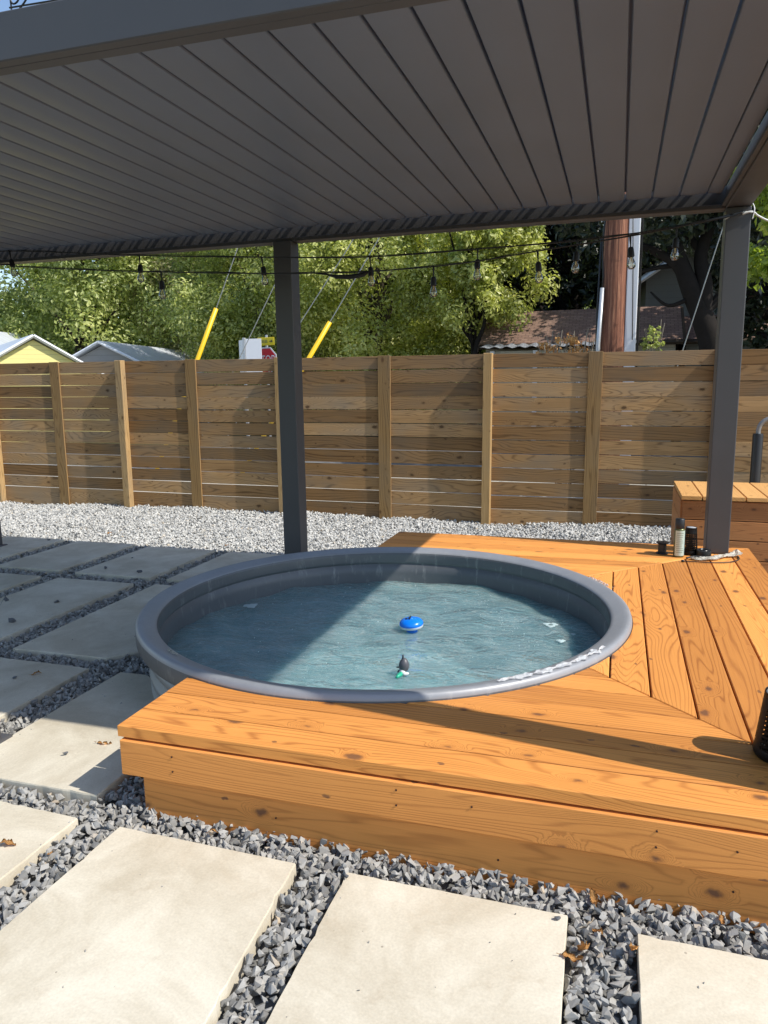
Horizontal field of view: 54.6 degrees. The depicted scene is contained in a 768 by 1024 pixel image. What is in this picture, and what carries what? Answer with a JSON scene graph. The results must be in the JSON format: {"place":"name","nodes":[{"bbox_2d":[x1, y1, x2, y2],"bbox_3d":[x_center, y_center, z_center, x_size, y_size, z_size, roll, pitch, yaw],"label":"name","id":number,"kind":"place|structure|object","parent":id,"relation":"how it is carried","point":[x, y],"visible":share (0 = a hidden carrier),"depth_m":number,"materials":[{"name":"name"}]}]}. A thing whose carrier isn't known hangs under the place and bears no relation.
{"place":"outdoors","nodes":[
{"label":"outdoors","id":0,"kind":"place"},
{"bbox_2d":[0,334,110,441],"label":"yellow house","id":1,"kind":"structure","parent":0,"point":[33,348],"depth_m":21.68,"materials":[{"name":"yellow paint"}]},
{"bbox_2d":[0,0,548,317],"label":"sky","id":2,"kind":"structure","parent":0,"point":[4,4],"materials":[{"name":"white"}]},
{"bbox_2d":[71,409,482,444],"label":"ground","id":3,"kind":"structure","parent":0,"point":[320,422],"depth_m":28.90,"materials":[{"name":"green plant"}]},
{"bbox_2d":[0,332,72,354],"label":"white roof house","id":4,"kind":"structure","parent":3,"relation":"on","point":[5,337],"depth_m":30.86,"materials":[{"name":"beige"}]},
{"bbox_2d":[0,256,191,354],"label":"leafy tree","id":5,"kind":"object","parent":3,"relation":"on","point":[54,296],"visible":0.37,"depth_m":31.65,"materials":[{"name":"green plant"}]},
{"bbox_2d":[5,256,195,350],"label":"dark tree","id":6,"kind":"object","parent":3,"relation":"on","point":[104,319],"visible":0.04,"depth_m":39.82,"materials":[{"name":"green plant"}]},
{"bbox_2d":[72,340,225,431],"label":"grey shed","id":7,"kind":"structure","parent":3,"relation":"on","point":[101,351],"depth_m":26.18,"materials":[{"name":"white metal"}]},
{"bbox_2d":[118,251,233,409],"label":"leafy tree","id":8,"kind":"object","parent":3,"relation":"on","point":[166,281],"visible":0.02,"depth_m":31.77,"materials":[{"name":"green plant"}]},
{"bbox_2d":[182,246,309,422],"bbox_3d":[-4.686,-7.265,27.391,5.363,8.338,4.831,2,10,17],"label":"leafy tree","id":9,"kind":"object","parent":3,"relation":"on","point":[205,356],"visible":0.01,"depth_m":26.49,"materials":[{"name":"green plant"}]},
{"bbox_2d":[142,240,362,422],"bbox_3d":[-3.789,-7.274,24.064,7.405,9.498,6.346,2,10,17],"label":"leafy tree","id":10,"kind":"object","parent":3,"relation":"on","point":[193,323],"visible":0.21,"depth_m":22.64,"materials":[{"name":"green plant"}]},
{"bbox_2d":[0,252,597,409],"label":"woods","id":11,"kind":"object","parent":3,"relation":"on","point":[123,320],"depth_m":53.75,"materials":[{"name":"green plant"}]},
{"bbox_2d":[269,237,427,422],"bbox_3d":[-1.018,-8.222,27.526,8.782,10.730,4.804,2,10,17],"label":"dark tree","id":12,"kind":"object","parent":3,"relation":"on","point":[368,247],"visible":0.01,"depth_m":26.18,"materials":[{"name":"green plant"}]},
{"bbox_2d":[239,232,515,436],"bbox_3d":[-0.092,-6.391,20.661,7.632,8.811,6.344,2,10,17],"label":"leafy tree","id":13,"kind":"object","parent":3,"relation":"on","point":[371,326],"visible":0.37,"depth_m":19.70,"materials":[{"name":"green plant"}]},
{"bbox_2d":[365,308,485,423],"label":"leafy tree","id":14,"kind":"object","parent":3,"relation":"on","point":[469,346],"visible":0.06,"depth_m":21.49,"materials":[{"name":"green plant"}]},
{"bbox_2d":[381,226,560,409],"bbox_3d":[2.011,-4.745,17.867,4.195,6.460,3.007,6,12,32],"label":"leafy tree","id":15,"kind":"object","parent":3,"relation":"on","point":[503,307],"visible":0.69,"depth_m":17.16,"materials":[{"name":"green plant"}]},
{"bbox_2d":[445,225,545,409],"bbox_3d":[2.486,-4.443,17.191,2.360,5.853,2.043,2,10,17],"label":"slim tree","id":16,"kind":"object","parent":3,"relation":"on","point":[461,256],"visible":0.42,"depth_m":16.67,"materials":[{"name":"green plant"}]},
{"bbox_2d":[391,221,603,382],"bbox_3d":[3.817,-7.935,25.542,8.024,10.067,5.180,2,10,17],"label":"dark tree","id":17,"kind":"object","parent":3,"relation":"on","point":[507,283],"visible":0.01,"depth_m":24.09,"materials":[{"name":"green plant"}]},
{"bbox_2d":[480,341,594,440],"bbox_3d":[3.920,-2.661,16.877,3.400,2.410,0.850,2,10,17],"label":"lean to","id":18,"kind":"object","parent":3,"relation":"on","point":[511,345],"visible":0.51,"depth_m":16.90,"materials":[{"name":"white metal"}]},
{"bbox_2d":[478,305,685,440],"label":"brown roof shed","id":19,"kind":"structure","parent":3,"relation":"on","point":[544,324],"depth_m":17.35,"materials":[{"name":"beige"}]},
{"bbox_2d":[485,215,699,311],"bbox_3d":[5.609,-7.005,22.018,8.499,9.391,5.465,2,10,17],"label":"dark tree","id":20,"kind":"object","parent":3,"relation":"on","point":[574,290],"visible":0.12,"depth_m":20.87,"materials":[{"name":"green plant"}]},
{"bbox_2d":[589,228,761,411],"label":"pale gable house","id":21,"kind":"structure","parent":3,"relation":"on","point":[662,285],"depth_m":18.58,"materials":[{"name":"stone"}]},
{"bbox_2d":[646,120,767,319],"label":"dark tree","id":22,"kind":"object","parent":3,"relation":"on","point":[764,288],"visible":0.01,"depth_m":16.89,"materials":[{"name":"green plant"}]},
{"bbox_2d":[675,315,767,441],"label":"slate shed","id":23,"kind":"structure","parent":3,"relation":"on","point":[691,343],"depth_m":16.85,"materials":[{"name":"grey"}]},
{"bbox_2d":[3,463,673,514],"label":"pavement","id":24,"kind":"structure","parent":0,"point":[353,489],"depth_m":11.14,"materials":[{"name":"concrete"}]},
{"bbox_2d":[155,248,237,468],"bbox_3d":[-2.185,-4.473,11.602,3.890,7.969,0.072,2,10,17],"label":"guy wire","id":25,"kind":"object","parent":24,"relation":"attached to","point":[206,333],"visible":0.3,"depth_m":12.05,"materials":[{"name":"metal"}]},
{"bbox_2d":[186,284,274,469],"bbox_3d":[-1.237,-4.458,11.411,4.764,7.958,0.014,2,10,17],"label":"guy wire","id":26,"kind":"object","parent":24,"relation":"attached to","point":[255,325],"depth_m":11.91,"materials":[{"name":"metal"}]},
{"bbox_2d":[240,237,379,472],"bbox_3d":[0.145,-4.377,10.881,5.506,7.975,0.072,2,10,17],"label":"guy wire","id":27,"kind":"object","parent":24,"relation":"attached to","point":[319,339],"visible":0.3,"depth_m":11.48,"materials":[{"name":"metal"}]},
{"bbox_2d":[536,328,594,483],"bbox_3d":[2.637,-1.498,10.796,0.904,2.227,0.568,2,10,17],"label":"dry shrub","id":28,"kind":"object","parent":24,"relation":"on","point":[574,341],"visible":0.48,"depth_m":10.62,"materials":[{"name":"brown plant"}]},
{"bbox_2d":[595,192,628,483],"bbox_3d":[3.114,-5.742,9.698,1.800,11.050,0.340,2,10,17],"label":"utility pole","id":29,"kind":"object","parent":24,"relation":"on","point":[610,321],"visible":0.43,"depth_m":10.06,"materials":[{"name":"brown wood"}]},
{"bbox_2d":[9,0,56,9],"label":"overhead cable","id":30,"kind":"object","parent":29,"relation":"attached to","point":[23,4],"visible":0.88,"depth_m":9.89,"materials":[{"name":"black metal"}]},
{"bbox_2d":[220,239,353,447],"bbox_3d":[-0.320,-4.580,11.311,5.563,7.610,0.014,2,10,17],"label":"guy wire","id":31,"kind":"object","parent":29,"relation":"attached to","point":[322,288],"visible":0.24,"depth_m":11.68,"materials":[{"name":"metal"}]},
{"bbox_2d":[620,218,643,484],"bbox_3d":[3.365,-4.499,9.826,0.189,8.550,0.145,2,10,17],"label":"steel post","id":32,"kind":"object","parent":24,"relation":"on","point":[633,295],"visible":0.21,"depth_m":10.05,"materials":[{"name":"white metal"}]},
{"bbox_2d":[640,319,664,470],"bbox_3d":[3.734,-1.507,10.453,0.340,2.332,0.213,2,10,17],"label":"green weed","id":33,"kind":"object","parent":24,"relation":"on","point":[647,345],"visible":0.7,"depth_m":10.29,"materials":[{"name":"green plant"}]},
{"bbox_2d":[730,167,767,292],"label":"leafy tree","id":34,"kind":"object","parent":24,"relation":"on","point":[757,257],"visible":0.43,"depth_m":8.49,"materials":[{"name":"green plant"}]},
{"bbox_2d":[3,447,706,471],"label":"road","id":35,"kind":"structure","parent":0,"point":[419,464],"depth_m":15.20,"materials":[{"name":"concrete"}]},
{"bbox_2d":[239,338,261,435],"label":"sign backs","id":36,"kind":"object","parent":35,"relation":"on","point":[253,349],"visible":0.44,"depth_m":17.34,"materials":[{"name":"white metal"}]},
{"bbox_2d":[257,335,276,435],"bbox_3d":[-2.777,-2.875,17.839,0.610,2.680,0.058,5,11,31],"label":"stop sign","id":37,"kind":"object","parent":35,"relation":"on","point":[267,351],"visible":0.41,"depth_m":17.62,"materials":[{"name":"red metal"}]},
{"bbox_2d":[550,109,767,456],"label":"leaning oak","id":38,"kind":"object","parent":35,"relation":"on","point":[691,284],"visible":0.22,"depth_m":12.46,"materials":[{"name":"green plant"}]},
{"bbox_2d":[708,212,767,380],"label":"dark tree","id":39,"kind":"object","parent":35,"relation":"on","point":[759,340],"visible":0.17,"depth_m":14.38,"materials":[{"name":"green plant"}]},
{"bbox_2d":[0,513,767,1023],"bbox_3d":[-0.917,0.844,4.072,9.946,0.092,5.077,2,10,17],"label":"grey gravel","id":40,"kind":"structure","parent":0,"point":[284,957],"depth_m":2.25,"materials":[{"name":"grey gravel"}]},
{"bbox_2d":[0,573,40,594],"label":"paving slab","id":41,"kind":"structure","parent":40,"relation":"on","point":[8,581],"depth_m":5.83,"materials":[{"name":"beige concrete"}]},
{"bbox_2d":[0,536,64,561],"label":"paving slab","id":42,"kind":"structure","parent":40,"relation":"on","point":[19,546],"depth_m":7.14,"materials":[{"name":"beige concrete"}]},
{"bbox_2d":[0,801,77,887],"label":"paving slab","id":43,"kind":"structure","parent":40,"relation":"on","point":[28,831],"depth_m":2.51,"materials":[{"name":"beige concrete"}]},
{"bbox_2d":[0,838,15,845],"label":"dry leaf","id":44,"kind":"object","parent":43,"relation":"on","point":[8,841],"visible":1,"depth_m":2.44,"materials":[{"name":"brown plant"}]},
{"bbox_2d":[0,657,88,721],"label":"paving slab","id":45,"kind":"structure","parent":40,"relation":"on","point":[22,689],"depth_m":3.82,"materials":[{"name":"beige concrete"}]},
{"bbox_2d":[0,578,133,641],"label":"paving slab","id":46,"kind":"structure","parent":40,"relation":"on","point":[27,609],"depth_m":5.24,"materials":[{"name":"grey concrete"}]},
{"bbox_2d":[8,618,15,622],"bbox_3d":[-2.386,0.693,4.768,0.043,0.035,0.037,-7,11,-30],"label":"pebble","id":47,"kind":"object","parent":46,"relation":"on","point":[11,620],"visible":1,"depth_m":4.76,"materials":[{"name":"grey stone"}]},
{"bbox_2d":[0,541,135,573],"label":"paving slab","id":48,"kind":"structure","parent":40,"relation":"on","point":[58,560],"depth_m":6.60,"materials":[{"name":"grey concrete"}]},
{"bbox_2d":[0,672,154,808],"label":"paving slab","id":49,"kind":"structure","parent":40,"relation":"on","point":[35,757],"depth_m":3.11,"materials":[{"name":"beige concrete"}]},
{"bbox_2d":[13,584,171,664],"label":"paving slab","id":50,"kind":"structure","parent":40,"relation":"on","point":[99,634],"depth_m":4.50,"materials":[{"name":"beige concrete"}]},
{"bbox_2d":[75,546,214,582],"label":"paving slab","id":51,"kind":"structure","parent":40,"relation":"on","point":[152,563],"depth_m":6.31,"materials":[{"name":"beige concrete"}]},
{"bbox_2d":[0,827,295,1023],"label":"paving slab","id":52,"kind":"structure","parent":40,"relation":"on","point":[179,946],"depth_m":2.04,"materials":[{"name":"beige concrete"}]},
{"bbox_2d":[166,552,280,582],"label":"paving slab","id":53,"kind":"structure","parent":40,"relation":"on","point":[227,559],"depth_m":6.31,"materials":[{"name":"beige concrete"}]},
{"bbox_2d":[0,501,670,554],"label":"pale gravel","id":54,"kind":"structure","parent":40,"relation":"on","point":[257,532],"depth_m":7.82,"materials":[{"name":"grey gravel"}]},
{"bbox_2d":[0,349,767,533],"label":"plank fence","id":55,"kind":"object","parent":54,"relation":"in","point":[182,437],"visible":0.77,"depth_m":8.22,"materials":[{"name":"brown wood"}]},
{"bbox_2d":[10,614,704,1016],"bbox_3d":[-0.892,1.016,2.866,2.905,0.010,6.751,-9,12,-38],"label":"grit","id":56,"kind":"object","parent":40,"relation":"on","point":[162,886],"visible":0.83,"depth_m":2.10,"materials":[{"name":"grey gravel"}]},
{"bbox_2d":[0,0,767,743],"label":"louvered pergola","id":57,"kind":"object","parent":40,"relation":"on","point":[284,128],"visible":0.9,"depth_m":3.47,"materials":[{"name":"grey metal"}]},
{"bbox_2d":[0,214,732,298],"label":"string light","id":58,"kind":"object","parent":57,"relation":"hanging from","point":[538,269],"visible":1,"depth_m":5.17,"materials":[{"name":"black plastic"}]},
{"bbox_2d":[0,210,742,286],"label":"string light","id":59,"kind":"object","parent":57,"relation":"hanging from","point":[675,244],"visible":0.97,"depth_m":5.29,"materials":[{"name":"black plastic"}]},
{"bbox_2d":[725,203,767,220],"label":"tie wire","id":60,"kind":"object","parent":57,"relation":"attached to","point":[753,212],"visible":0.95,"depth_m":4.68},
{"bbox_2d":[135,547,632,703],"bbox_3d":[0.002,0.821,4.113,2.580,0.722,2.580,2,10,17],"label":"stock tank tub","id":61,"kind":"object","parent":40,"relation":"on","point":[599,608],"visible":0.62,"depth_m":4.49,"materials":[{"name":"grey paint"}]},
{"bbox_2d":[167,581,600,689],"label":"water","id":62,"kind":"structure","parent":61,"relation":"in","point":[367,651],"depth_m":4.09,"materials":[{"name":"blue liquid"}]},
{"bbox_2d":[243,604,256,607],"bbox_3d":[-0.848,0.591,4.703,0.086,0.004,0.093,0,10,4],"label":"foam patch","id":63,"kind":"object","parent":62,"relation":"on","point":[250,605],"visible":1,"depth_m":4.70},
{"bbox_2d":[220,585,561,678],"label":"water bubbles","id":64,"kind":"object","parent":62,"relation":"on","point":[445,611],"visible":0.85,"depth_m":4.29,"materials":[{"name":"liquid"}]},
{"bbox_2d":[399,616,422,632],"bbox_3d":[0.157,0.658,4.218,0.136,0.142,0.136,-1,13,18],"label":"chlorine floater","id":65,"kind":"object","parent":62,"relation":"on","point":[411,624],"visible":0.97,"depth_m":4.17,"materials":[{"name":"blue plastic"}]},
{"bbox_2d":[543,623,557,626],"bbox_3d":[0.959,0.644,4.257,0.074,0.004,0.079,-5,11,-21],"label":"foam patch","id":66,"kind":"object","parent":62,"relation":"on","point":[553,625],"visible":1,"depth_m":4.25,"materials":[{"name":"white"}]},
{"bbox_2d":[497,645,604,680],"bbox_3d":[0.718,0.621,3.042,0.639,0.014,0.073,-8,12,-35],"label":"clear tape","id":67,"kind":"object","parent":61,"relation":"on","point":[550,669],"visible":1,"depth_m":3.01,"materials":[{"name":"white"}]},
{"bbox_2d":[266,872,567,1023],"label":"paving slab","id":68,"kind":"structure","parent":40,"relation":"on","point":[411,955],"depth_m":1.93,"materials":[{"name":"beige concrete"}]},
{"bbox_2d":[117,532,767,933],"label":"cedar deck","id":69,"kind":"structure","parent":40,"relation":"on","point":[627,784],"depth_m":2.48,"materials":[{"name":"brown wood"}]},
{"bbox_2d":[589,577,607,586],"bbox_3d":[1.271,0.407,4.392,0.036,0.019,0.213,-3,10,-15],"label":"clear tape","id":70,"kind":"object","parent":69,"relation":"on","point":[603,583],"visible":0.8,"depth_m":4.38,"materials":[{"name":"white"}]},
{"bbox_2d":[656,541,668,554],"bbox_3d":[1.915,0.246,5.117,0.084,0.082,0.084,2,10,17],"label":"wire spool","id":71,"kind":"object","parent":69,"relation":"on","point":[662,546],"visible":1,"depth_m":5.09,"materials":[{"name":"black plastic"}]},
{"bbox_2d":[673,518,684,557],"bbox_3d":[1.989,0.173,5.006,0.068,0.262,0.068,2,10,17],"label":"spray can","id":72,"kind":"object","parent":69,"relation":"on","point":[679,540],"visible":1,"depth_m":4.98,"materials":[{"name":"white metal"}]},
{"bbox_2d":[684,526,697,555],"bbox_3d":[2.093,0.195,5.074,0.100,0.192,0.100,2,10,17],"label":"lantern","id":73,"kind":"object","parent":69,"relation":"on","point":[691,535],"visible":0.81,"depth_m":5.04,"materials":[{"name":"black metal"}]},
{"bbox_2d":[696,548,711,556],"bbox_3d":[2.159,0.275,5.017,0.094,0.048,0.094,2,15,17],"label":"tape roll","id":74,"kind":"object","parent":69,"relation":"on","point":[705,552],"visible":0.79,"depth_m":4.99,"materials":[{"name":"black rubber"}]},
{"bbox_2d":[681,556,739,562],"bbox_3d":[2.170,0.319,4.869,0.436,0.016,0.122,-3,10,-12],"label":"patch cable","id":75,"kind":"object","parent":69,"relation":"on","point":[711,562],"visible":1,"depth_m":4.84,"materials":[{"name":"black rubber"}]},
{"bbox_2d":[691,549,742,559],"bbox_3d":[2.229,0.286,4.949,0.382,0.041,0.110,-3,10,-15],"label":"plastic bag","id":76,"kind":"object","parent":69,"relation":"on","point":[735,552],"visible":1,"depth_m":4.95,"materials":[{"name":"white plastic"}]},
{"bbox_2d":[752,687,767,762],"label":"lantern","id":77,"kind":"object","parent":69,"relation":"on","point":[760,746],"visible":1,"depth_m":2.33,"materials":[{"name":"black metal"}]},
{"bbox_2d":[557,950,582,961],"bbox_3d":[0.484,1.160,1.938,0.069,0.020,0.027,6,22,5],"label":"dry leaf","id":78,"kind":"object","parent":40,"relation":"on","point":[573,957],"visible":1,"depth_m":1.94,"materials":[{"name":"orange plant"}]},
{"bbox_2d":[577,940,589,950],"bbox_3d":[0.527,1.142,1.959,0.032,0.082,0.019,12,49,10],"label":"dry leaf","id":79,"kind":"object","parent":40,"relation":"on","point":[583,946],"visible":1,"depth_m":1.96,"materials":[{"name":"brown plant"}]},
{"bbox_2d":[589,888,597,905],"bbox_3d":[0.612,1.126,2.160,0.028,0.019,0.069,-12,18,7],"label":"dry leaf","id":80,"kind":"object","parent":40,"relation":"on","point":[593,896],"visible":1,"depth_m":2.17,"materials":[{"name":"brown plant"}]},
{"bbox_2d":[592,928,604,936],"bbox_3d":[0.585,1.139,2.021,0.020,0.016,0.050,13,-8,-26],"label":"dry leaf","id":81,"kind":"object","parent":40,"relation":"on","point":[596,930],"visible":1,"depth_m":2.02,"materials":[{"name":"brown plant"}]},
{"bbox_2d":[629,942,637,950],"bbox_3d":[0.655,1.138,1.953,0.025,0.063,0.026,-43,49,-13],"label":"dry leaf","id":82,"kind":"object","parent":40,"relation":"on","point":[632,947],"visible":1,"depth_m":1.96,"materials":[{"name":"brown plant"}]},
{"bbox_2d":[636,934,767,1023],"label":"paving slab","id":83,"kind":"structure","parent":40,"relation":"on","point":[673,975],"depth_m":1.84,"materials":[{"name":"beige concrete"}]},
{"bbox_2d":[670,481,767,572],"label":"storage box","id":84,"kind":"object","parent":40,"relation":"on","point":[749,521],"visible":0.61,"depth_m":5.59,"materials":[{"name":"brown wood"}]},
{"bbox_2d":[719,914,724,923],"bbox_3d":[0.942,1.133,2.072,0.019,0.012,0.050,23,19,16],"label":"dry leaf","id":85,"kind":"object","parent":40,"relation":"on","point":[721,918],"visible":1,"depth_m":2.07,"materials":[{"name":"brown plant"}]},
{"bbox_2d":[749,417,767,483],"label":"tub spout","id":86,"kind":"object","parent":40,"relation":"on","point":[756,455],"visible":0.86,"depth_m":6.28,"materials":[{"name":"black plastic"}]},
{"bbox_2d":[395,654,408,678],"bbox_3d":[0.089,0.739,3.570,0.066,0.102,0.095,0,10,3],"label":"dolphin toy","id":87,"kind":"object","parent":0,"point":[403,666],"visible":1,"depth_m":3.57,"materials":[{"name":"grey plastic"}]},
{"bbox_2d":[672,227,722,381],"bbox_3d":[4.735,-3.114,11.246,1.065,4.004,0.014,2,10,17],"label":"guy wire","id":88,"kind":"object","parent":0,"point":[702,289],"visible":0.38,"depth_m":11.18,"materials":[{"name":"metal"}]}
]}

